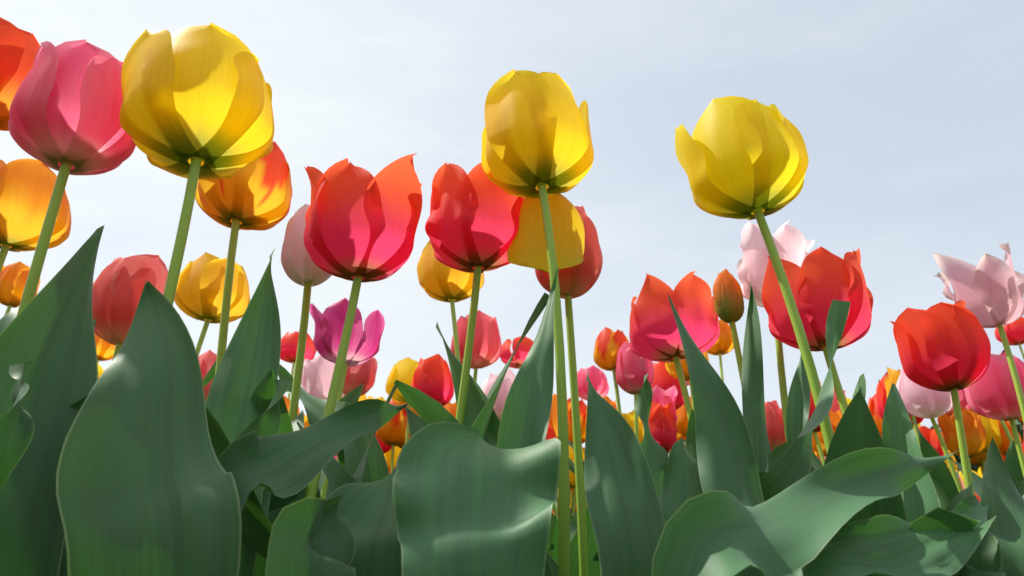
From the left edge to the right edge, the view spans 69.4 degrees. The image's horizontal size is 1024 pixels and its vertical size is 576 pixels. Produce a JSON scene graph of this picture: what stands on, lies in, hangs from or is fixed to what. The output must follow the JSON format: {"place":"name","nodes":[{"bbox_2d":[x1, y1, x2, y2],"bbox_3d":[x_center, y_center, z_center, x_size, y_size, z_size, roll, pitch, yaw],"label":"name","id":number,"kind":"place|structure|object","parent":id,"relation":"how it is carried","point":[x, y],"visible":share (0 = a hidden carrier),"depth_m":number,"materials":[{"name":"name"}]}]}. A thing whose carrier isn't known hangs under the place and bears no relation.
{"place":"outdoors","nodes":[
{"label":"outdoors","id":0,"kind":"place"},
{"bbox_2d":[0,0,1023,447],"label":"sky","id":1,"kind":"structure","parent":0,"point":[908,115],"materials":[{"name":"white"}]},
{"bbox_2d":[931,419,1023,472],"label":"plant","id":2,"kind":"object","parent":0,"point":[1020,430],"visible":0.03,"depth_m":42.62,"materials":[{"name":"green plant"}]},
{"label":"bed soil","id":3,"kind":"structure","parent":0,"visible":0},
{"bbox_2d":[0,361,34,488],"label":"tulip leaf","id":4,"kind":"object","parent":3,"relation":"on","point":[17,429],"visible":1,"depth_m":0.31,"materials":[{"name":"green plant"}]},
{"bbox_2d":[0,17,39,130],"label":"tulip","id":5,"kind":"object","parent":3,"relation":"on","point":[19,48],"visible":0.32,"depth_m":0.55,"materials":[{"name":"plant"}]},
{"bbox_2d":[0,261,39,315],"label":"tulip","id":6,"kind":"object","parent":3,"relation":"on","point":[13,278],"visible":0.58,"depth_m":1.17,"materials":[{"name":"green plant"}]},
{"bbox_2d":[0,158,70,272],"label":"tulip","id":7,"kind":"object","parent":3,"relation":"on","point":[27,185],"visible":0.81,"depth_m":0.65,"materials":[{"name":"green plant"}]},
{"bbox_2d":[0,225,104,575],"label":"tulip leaf","id":8,"kind":"object","parent":3,"relation":"on","point":[48,331],"visible":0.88,"depth_m":0.36,"materials":[{"name":"green plant"}]},
{"bbox_2d":[59,541,67,575],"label":"tulip leaf","id":9,"kind":"object","parent":3,"relation":"on","point":[63,569],"visible":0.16,"depth_m":0.34,"materials":[{"name":"green plant"}]},
{"bbox_2d":[0,39,135,409],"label":"tulip","id":10,"kind":"object","parent":3,"relation":"on","point":[64,111],"visible":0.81,"depth_m":0.47,"materials":[{"name":"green plant"}]},
{"bbox_2d":[94,333,114,362],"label":"tulip","id":11,"kind":"object","parent":3,"relation":"on","point":[104,350],"visible":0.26,"depth_m":1.60,"materials":[{"name":"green plant"}]},
{"bbox_2d":[56,278,241,575],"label":"tulip leaf","id":12,"kind":"object","parent":3,"relation":"on","point":[145,484],"visible":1,"depth_m":0.30,"materials":[{"name":"green plant"}]},
{"bbox_2d":[92,254,215,386],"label":"tulip","id":13,"kind":"object","parent":3,"relation":"on","point":[118,285],"visible":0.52,"depth_m":0.63,"materials":[{"name":"red plant"}]},
{"bbox_2d":[198,350,216,402],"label":"tulip plant","id":14,"kind":"object","parent":3,"relation":"on","point":[207,359],"visible":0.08,"depth_m":1.19,"materials":[{"name":"red plant"}]},
{"bbox_2d":[119,22,303,517],"bbox_3d":[-0.193,0.070,0.418,0.098,0.507,0.214,-23,-33,40],"label":"tulip","id":15,"kind":"object","parent":3,"relation":"on","point":[196,105],"visible":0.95,"depth_m":0.46,"materials":[{"name":"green plant"}]},
{"bbox_2d":[174,252,249,355],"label":"tulip","id":16,"kind":"object","parent":3,"relation":"on","point":[199,290],"visible":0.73,"depth_m":0.85,"materials":[{"name":"yellow plant"}]},
{"bbox_2d":[205,247,280,575],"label":"tulip leaf","id":17,"kind":"object","parent":3,"relation":"on","point":[250,358],"visible":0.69,"depth_m":0.45,"materials":[{"name":"green plant"}]},
{"bbox_2d":[195,141,291,373],"bbox_3d":[-0.247,0.131,0.574,0.078,0.530,0.193,12,-28,-25],"label":"tulip","id":18,"kind":"object","parent":3,"relation":"on","point":[256,195],"visible":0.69,"depth_m":0.60,"materials":[{"name":"orange plant"}]},
{"bbox_2d":[235,379,291,439],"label":"tulip leaf","id":19,"kind":"object","parent":3,"relation":"on","point":[267,422],"visible":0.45,"depth_m":0.39,"materials":[{"name":"green plant"}]},
{"bbox_2d":[268,486,320,526],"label":"tulip leaf","id":20,"kind":"object","parent":3,"relation":"on","point":[273,515],"visible":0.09,"depth_m":0.46,"materials":[{"name":"green plant"}]},
{"bbox_2d":[280,331,316,399],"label":"tulip","id":21,"kind":"object","parent":3,"relation":"on","point":[289,343],"visible":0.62,"depth_m":1.71,"materials":[{"name":"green plant"}]},
{"bbox_2d":[250,204,362,510],"bbox_3d":[-0.164,0.126,0.493,0.078,0.468,0.199,0,-25,0],"label":"pale pink tulip","id":22,"kind":"object","parent":3,"relation":"on","point":[300,267],"visible":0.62,"depth_m":0.59,"materials":[{"name":"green plant"}]},
{"bbox_2d":[265,494,355,575],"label":"tulip leaf","id":23,"kind":"object","parent":3,"relation":"on","point":[311,536],"visible":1,"depth_m":0.29,"materials":[{"name":"green plant"}]},
{"bbox_2d":[217,399,407,512],"bbox_3d":[-0.095,0.166,0.332,0.107,0.261,0.043,15,-29,-29],"label":"tulip leaf","id":24,"kind":"object","parent":3,"relation":"on","point":[285,465],"visible":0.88,"depth_m":0.36,"materials":[{"name":"green plant"}]},
{"bbox_2d":[206,153,421,575],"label":"tulip","id":25,"kind":"object","parent":3,"relation":"on","point":[361,225],"visible":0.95,"depth_m":0.51,"materials":[{"name":"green plant"}]},
{"bbox_2d":[301,355,345,399],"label":"tulip plant","id":26,"kind":"object","parent":3,"relation":"on","point":[317,373],"visible":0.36,"depth_m":1.15,"materials":[{"name":"pink plant"}]},
{"bbox_2d":[278,365,388,482],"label":"tulip leaf","id":27,"kind":"object","parent":3,"relation":"on","point":[376,468],"visible":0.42,"depth_m":0.56,"materials":[{"name":"green plant"}]},
{"bbox_2d":[310,298,384,498],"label":"tulip","id":28,"kind":"object","parent":3,"relation":"on","point":[364,346],"visible":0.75,"depth_m":0.88,"materials":[{"name":"pink plant"}]},
{"bbox_2d":[326,358,377,497],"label":"tulip plant","id":29,"kind":"object","parent":3,"relation":"on","point":[364,374],"visible":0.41,"depth_m":1.15,"materials":[{"name":"red plant"}]},
{"bbox_2d":[326,467,401,575],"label":"tulip leaf","id":30,"kind":"object","parent":3,"relation":"on","point":[366,512],"visible":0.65,"depth_m":0.33,"materials":[{"name":"green plant"}]},
{"bbox_2d":[375,434,390,452],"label":"tulip plant","id":31,"kind":"object","parent":3,"relation":"on","point":[385,448],"visible":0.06,"depth_m":1.41,"materials":[{"name":"red plant"}]},
{"bbox_2d":[384,446,400,467],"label":"tulip plant","id":32,"kind":"object","parent":3,"relation":"on","point":[397,451],"visible":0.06,"depth_m":1.59,"materials":[{"name":"yellow plant"}]},
{"bbox_2d":[376,400,409,471],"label":"tulip plant","id":33,"kind":"object","parent":3,"relation":"on","point":[392,432],"visible":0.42,"depth_m":1.35,"materials":[{"name":"orange plant"}]},
{"bbox_2d":[385,357,418,442],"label":"tulip","id":34,"kind":"object","parent":3,"relation":"on","point":[402,370],"visible":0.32,"depth_m":1.28,"materials":[{"name":"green plant"}]},
{"bbox_2d":[391,398,418,446],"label":"tulip plant","id":35,"kind":"object","parent":3,"relation":"on","point":[401,403],"visible":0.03,"depth_m":1.38,"materials":[{"name":"orange plant"}]},
{"bbox_2d":[296,163,548,490],"bbox_3d":[-0.054,0.117,0.486,0.158,0.481,0.088,15,-29,-28],"label":"tulip","id":36,"kind":"object","parent":3,"relation":"on","point":[472,224],"visible":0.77,"depth_m":0.55,"materials":[{"name":"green plant"}]},
{"bbox_2d":[411,354,453,405],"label":"tulip plant","id":37,"kind":"object","parent":3,"relation":"on","point":[432,377],"visible":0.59,"depth_m":1.18,"materials":[{"name":"red plant"}]},
{"bbox_2d":[337,449,551,549],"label":"tulip leaves","id":38,"kind":"object","parent":3,"relation":"on","point":[340,455],"visible":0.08,"depth_m":0.57,"materials":[{"name":"green plant"}]},
{"bbox_2d":[443,402,456,417],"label":"tulip plant","id":39,"kind":"object","parent":3,"relation":"on","point":[451,408],"visible":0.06,"depth_m":1.32,"materials":[{"name":"orange plant"}]},
{"bbox_2d":[417,238,483,361],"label":"tulip","id":40,"kind":"object","parent":3,"relation":"on","point":[438,280],"visible":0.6,"depth_m":0.87,"materials":[{"name":"yellow plant"}]},
{"bbox_2d":[436,322,499,446],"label":"tulip leaf","id":41,"kind":"object","parent":3,"relation":"on","point":[476,400],"visible":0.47,"depth_m":0.55,"materials":[{"name":"green plant"}]},
{"bbox_2d":[450,310,501,381],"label":"tulip","id":42,"kind":"object","parent":3,"relation":"on","point":[487,348],"visible":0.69,"depth_m":1.01,"materials":[{"name":"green plant"}]},
{"bbox_2d":[392,421,560,575],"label":"tulip leaf","id":43,"kind":"object","parent":3,"relation":"on","point":[468,501],"visible":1,"depth_m":0.29,"materials":[{"name":"green plant"}]},
{"bbox_2d":[394,69,593,575],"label":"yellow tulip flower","id":44,"kind":"object","parent":3,"relation":"on","point":[536,139],"visible":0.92,"depth_m":0.51,"materials":[{"name":"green plant"}]},
{"bbox_2d":[507,193,584,272],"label":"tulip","id":45,"kind":"object","parent":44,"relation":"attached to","point":[527,247],"visible":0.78,"depth_m":0.55,"materials":[{"name":"yellow plant"}]},
{"bbox_2d":[481,368,515,421],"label":"tulip plant","id":46,"kind":"object","parent":3,"relation":"on","point":[507,382],"visible":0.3,"depth_m":1.17,"materials":[{"name":"pink plant"}]},
{"bbox_2d":[500,336,533,368],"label":"tulip","id":47,"kind":"object","parent":3,"relation":"on","point":[522,351],"visible":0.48,"depth_m":1.96,"materials":[{"name":"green plant"}]},
{"bbox_2d":[497,266,558,448],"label":"tulip leaf","id":48,"kind":"object","parent":3,"relation":"on","point":[525,417],"visible":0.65,"depth_m":0.39,"materials":[{"name":"green plant"}]},
{"bbox_2d":[546,422,556,439],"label":"tulip plant","id":49,"kind":"object","parent":3,"relation":"on","point":[551,434],"visible":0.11,"depth_m":1.18,"materials":[{"name":"red plant"}]},
{"bbox_2d":[547,515,558,563],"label":"tulip leaves","id":50,"kind":"object","parent":3,"relation":"on","point":[553,550],"visible":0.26,"depth_m":0.67,"materials":[{"name":"green plant"}]},
{"bbox_2d":[549,393,570,516],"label":"tulip plant","id":51,"kind":"object","parent":3,"relation":"on","point":[553,420],"visible":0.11,"depth_m":1.22,"materials":[{"name":"orange plant"}]},
{"bbox_2d":[535,206,602,575],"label":"tulip","id":52,"kind":"object","parent":3,"relation":"on","point":[578,280],"visible":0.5,"depth_m":0.58,"materials":[{"name":"green plant"}]},
{"bbox_2d":[570,514,577,532],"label":"tulip leaves","id":53,"kind":"object","parent":3,"relation":"on","point":[573,524],"visible":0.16,"depth_m":0.64,"materials":[{"name":"green plant"}]},
{"bbox_2d":[567,398,586,444],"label":"tulip plant","id":54,"kind":"object","parent":3,"relation":"on","point":[582,406],"visible":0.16,"depth_m":1.34,"materials":[{"name":"orange plant"}]},
{"bbox_2d":[569,445,584,515],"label":"tulip plant","id":55,"kind":"object","parent":3,"relation":"on","point":[572,484],"visible":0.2,"depth_m":1.25,"materials":[{"name":"orange plant"}]},
{"bbox_2d":[558,507,600,575],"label":"tulip leaves","id":56,"kind":"object","parent":3,"relation":"on","point":[594,564],"visible":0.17,"depth_m":0.61,"materials":[{"name":"green plant"}]},
{"bbox_2d":[577,365,608,400],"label":"tulip","id":57,"kind":"object","parent":3,"relation":"on","point":[598,380],"visible":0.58,"depth_m":1.60,"materials":[{"name":"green plant"}]},
{"bbox_2d":[585,396,616,423],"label":"tulip plant","id":58,"kind":"object","parent":3,"relation":"on","point":[609,400],"visible":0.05,"depth_m":1.32,"materials":[{"name":"orange plant"}]},
{"bbox_2d":[569,458,666,490],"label":"tulip leaves","id":59,"kind":"object","parent":3,"relation":"on","point":[571,466],"visible":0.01,"depth_m":0.62,"materials":[{"name":"green plant"}]},
{"bbox_2d":[584,370,664,575],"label":"tulip leaf","id":60,"kind":"object","parent":3,"relation":"on","point":[625,511],"visible":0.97,"depth_m":0.36,"materials":[{"name":"green plant"}]},
{"bbox_2d":[569,327,685,470],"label":"tulip","id":61,"kind":"object","parent":3,"relation":"on","point":[609,342],"visible":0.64,"depth_m":1.06,"materials":[{"name":"orange plant"}]},
{"bbox_2d":[622,410,643,443],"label":"tulip plant","id":62,"kind":"object","parent":3,"relation":"on","point":[629,417],"visible":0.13,"depth_m":1.29,"materials":[{"name":"yellow plant"}]},
{"bbox_2d":[616,341,653,440],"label":"tulip","id":63,"kind":"object","parent":3,"relation":"on","point":[632,369],"visible":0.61,"depth_m":1.01,"materials":[{"name":"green plant"}]},
{"bbox_2d":[635,374,667,497],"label":"tulip leaf","id":64,"kind":"object","parent":3,"relation":"on","point":[655,453],"visible":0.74,"depth_m":0.57,"materials":[{"name":"green plant"}]},
{"bbox_2d":[641,400,676,452],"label":"tulip plant","id":65,"kind":"object","parent":3,"relation":"on","point":[663,427],"visible":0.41,"depth_m":1.13,"materials":[{"name":"red plant"}]},
{"bbox_2d":[652,385,677,423],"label":"tulip plant","id":66,"kind":"object","parent":3,"relation":"on","point":[662,397],"visible":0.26,"depth_m":1.17,"materials":[{"name":"pink plant"}]},
{"bbox_2d":[651,362,683,409],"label":"tulip plant","id":67,"kind":"object","parent":3,"relation":"on","point":[664,379],"visible":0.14,"depth_m":1.25,"materials":[{"name":"red plant"}]},
{"bbox_2d":[629,271,719,459],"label":"tulip","id":68,"kind":"object","parent":3,"relation":"on","point":[654,334],"visible":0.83,"depth_m":0.73,"materials":[{"name":"plant"}]},
{"bbox_2d":[659,437,702,522],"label":"tulip leaf","id":69,"kind":"object","parent":3,"relation":"on","point":[681,484],"visible":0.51,"depth_m":0.43,"materials":[{"name":"green plant"}]},
{"bbox_2d":[676,397,691,436],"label":"tulip plant","id":70,"kind":"object","parent":3,"relation":"on","point":[682,422],"visible":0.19,"depth_m":1.29,"materials":[{"name":"orange plant"}]},
{"bbox_2d":[665,351,708,409],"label":"tulip plant","id":71,"kind":"object","parent":3,"relation":"on","point":[671,369],"visible":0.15,"depth_m":1.18,"materials":[{"name":"orange plant"}]},
{"bbox_2d":[669,296,764,575],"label":"tulip leaf","id":72,"kind":"object","parent":3,"relation":"on","point":[726,460],"visible":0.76,"depth_m":0.39,"materials":[{"name":"green plant"}]},
{"bbox_2d":[707,319,733,381],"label":"tulip","id":73,"kind":"object","parent":3,"relation":"on","point":[722,345],"visible":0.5,"depth_m":1.51,"materials":[{"name":"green plant"}]},
{"bbox_2d":[713,269,743,386],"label":"tulip","id":74,"kind":"object","parent":3,"relation":"on","point":[728,299],"visible":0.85,"depth_m":0.70,"materials":[{"name":"orange plant"}]},
{"bbox_2d":[742,283,770,471],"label":"tulip leaf","id":75,"kind":"object","parent":3,"relation":"on","point":[753,406],"visible":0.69,"depth_m":0.53,"materials":[{"name":"green plant"}]},
{"bbox_2d":[765,400,785,448],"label":"tulip plant","id":76,"kind":"object","parent":3,"relation":"on","point":[775,424],"visible":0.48,"depth_m":1.21,"materials":[{"name":"red plant"}]},
{"bbox_2d":[736,221,814,441],"bbox_3d":[0.228,0.181,0.654,0.152,0.505,0.086,-21,-32,37],"label":"pale pink tulip","id":77,"kind":"object","parent":3,"relation":"on","point":[792,244],"visible":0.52,"depth_m":0.70,"materials":[{"name":"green plant"}]},
{"bbox_2d":[675,96,907,575],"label":"tulip","id":78,"kind":"object","parent":3,"relation":"on","point":[741,158],"visible":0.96,"depth_m":0.52,"materials":[{"name":"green plant"}]},
{"bbox_2d":[786,354,812,472],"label":"tulip leaf","id":79,"kind":"object","parent":3,"relation":"on","point":[797,407],"visible":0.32,"depth_m":0.53,"materials":[{"name":"green plant"}]},
{"bbox_2d":[651,447,957,575],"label":"tulip leaf","id":80,"kind":"object","parent":3,"relation":"on","point":[795,527],"visible":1,"depth_m":0.28,"materials":[{"name":"green plant"}]},
{"bbox_2d":[758,300,850,501],"bbox_3d":[0.171,0.152,0.400,0.112,0.343,0.040,3,-25,-6],"label":"tulip leaf","id":81,"kind":"object","parent":3,"relation":"on","point":[789,463],"visible":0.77,"depth_m":0.43,"materials":[{"name":"green plant"}]},
{"bbox_2d":[808,382,829,470],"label":"tulip plant","id":82,"kind":"object","parent":3,"relation":"on","point":[818,427],"visible":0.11,"depth_m":1.17,"materials":[{"name":"green plant"}]},
{"bbox_2d":[812,410,841,456],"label":"tulip plant","id":83,"kind":"object","parent":3,"relation":"on","point":[835,417],"visible":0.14,"depth_m":1.25,"materials":[{"name":"orange plant"}]},
{"bbox_2d":[830,390,845,415],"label":"tulip plant","id":84,"kind":"object","parent":3,"relation":"on","point":[835,407],"visible":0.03,"depth_m":1.31,"materials":[{"name":"pink plant"}]},
{"bbox_2d":[852,373,865,398],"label":"tulip leaf","id":85,"kind":"object","parent":3,"relation":"on","point":[861,382],"visible":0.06,"depth_m":0.56,"materials":[{"name":"green plant"}]},
{"bbox_2d":[868,394,882,432],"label":"tulip plant","id":86,"kind":"object","parent":3,"relation":"on","point":[872,406],"visible":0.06,"depth_m":1.46,"materials":[{"name":"orange plant"}]},
{"bbox_2d":[787,495,996,575],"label":"tulip leaf","id":87,"kind":"object","parent":3,"relation":"on","point":[884,545],"visible":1,"depth_m":0.30,"materials":[{"name":"green plant"}]},
{"bbox_2d":[762,246,1023,496],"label":"tulip","id":88,"kind":"object","parent":3,"relation":"on","point":[820,279],"visible":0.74,"depth_m":0.61,"materials":[{"name":"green plant"}]},
{"bbox_2d":[884,367,920,449],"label":"tulip plant","id":89,"kind":"object","parent":3,"relation":"on","point":[892,376],"visible":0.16,"depth_m":1.16,"materials":[{"name":"orange plant"}]},
{"bbox_2d":[882,382,939,522],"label":"tulip leaf","id":90,"kind":"object","parent":3,"relation":"on","point":[920,498],"visible":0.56,"depth_m":0.53,"materials":[{"name":"green plant"}]},
{"bbox_2d":[876,372,959,503],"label":"tulip plant","id":91,"kind":"object","parent":3,"relation":"on","point":[881,395],"visible":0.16,"depth_m":1.21,"materials":[{"name":"red plant"}]},
{"bbox_2d":[896,368,961,508],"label":"pale pink tulip","id":92,"kind":"object","parent":3,"relation":"on","point":[919,401],"visible":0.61,"depth_m":0.96,"materials":[{"name":"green plant"}]},
{"bbox_2d":[918,426,943,455],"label":"tulip plant","id":93,"kind":"object","parent":3,"relation":"on","point":[930,436],"visible":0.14,"depth_m":1.28,"materials":[{"name":"red plant"}]},
{"bbox_2d":[890,300,990,494],"bbox_3d":[0.388,0.214,0.632,0.169,0.427,0.085,-10,-27,20],"label":"tulip","id":94,"kind":"object","parent":3,"relation":"on","point":[943,347],"visible":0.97,"depth_m":0.67,"materials":[{"name":"red plant"}]},
{"bbox_2d":[909,482,1005,575],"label":"tulip leaf","id":95,"kind":"object","parent":3,"relation":"on","point":[985,559],"visible":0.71,"depth_m":0.33,"materials":[{"name":"green plant"}]},
{"bbox_2d":[937,407,986,468],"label":"tulip plant","id":96,"kind":"object","parent":3,"relation":"on","point":[975,432],"visible":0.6,"depth_m":1.13,"materials":[{"name":"orange plant"}]},
{"bbox_2d":[932,243,1023,422],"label":"tulip","id":97,"kind":"object","parent":3,"relation":"on","point":[989,290],"visible":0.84,"depth_m":0.76,"materials":[{"name":"pink plant"}]},
{"bbox_2d":[970,451,987,474],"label":"tulip plant","id":98,"kind":"object","parent":3,"relation":"on","point":[979,459],"visible":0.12,"depth_m":1.25,"materials":[{"name":"orange plant"}]},
{"bbox_2d":[946,389,1023,488],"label":"tulip plant","id":99,"kind":"object","parent":3,"relation":"on","point":[1012,464],"visible":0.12,"depth_m":1.07,"materials":[{"name":"green plant"}]},
{"bbox_2d":[949,350,1023,497],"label":"tulip","id":100,"kind":"object","parent":3,"relation":"on","point":[991,393],"visible":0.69,"depth_m":0.85,"materials":[{"name":"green plant"}]},
{"bbox_2d":[980,415,1001,467],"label":"tulip plant","id":101,"kind":"object","parent":3,"relation":"on","point":[991,426],"visible":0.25,"depth_m":1.24,"materials":[{"name":"yellow plant"}]},
{"bbox_2d":[980,437,1023,575],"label":"tulip leaf","id":102,"kind":"object","parent":3,"relation":"on","point":[1002,498],"visible":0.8,"depth_m":0.40,"materials":[{"name":"green plant"}]},
{"bbox_2d":[999,420,1013,441],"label":"stem","id":103,"kind":"object","parent":3,"relation":"on","point":[1006,430],"visible":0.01,"depth_m":1.17,"materials":[{"name":"green plant"}]},
{"bbox_2d":[995,317,1023,359],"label":"tulip","id":104,"kind":"object","parent":3,"relation":"on","point":[1014,331],"visible":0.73,"depth_m":1.83,"materials":[{"name":"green plant"}]},
{"bbox_2d":[997,420,1023,494],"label":"tulip plant","id":105,"kind":"object","parent":3,"relation":"on","point":[1004,446],"visible":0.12,"depth_m":1.36,"materials":[{"name":"red plant"}]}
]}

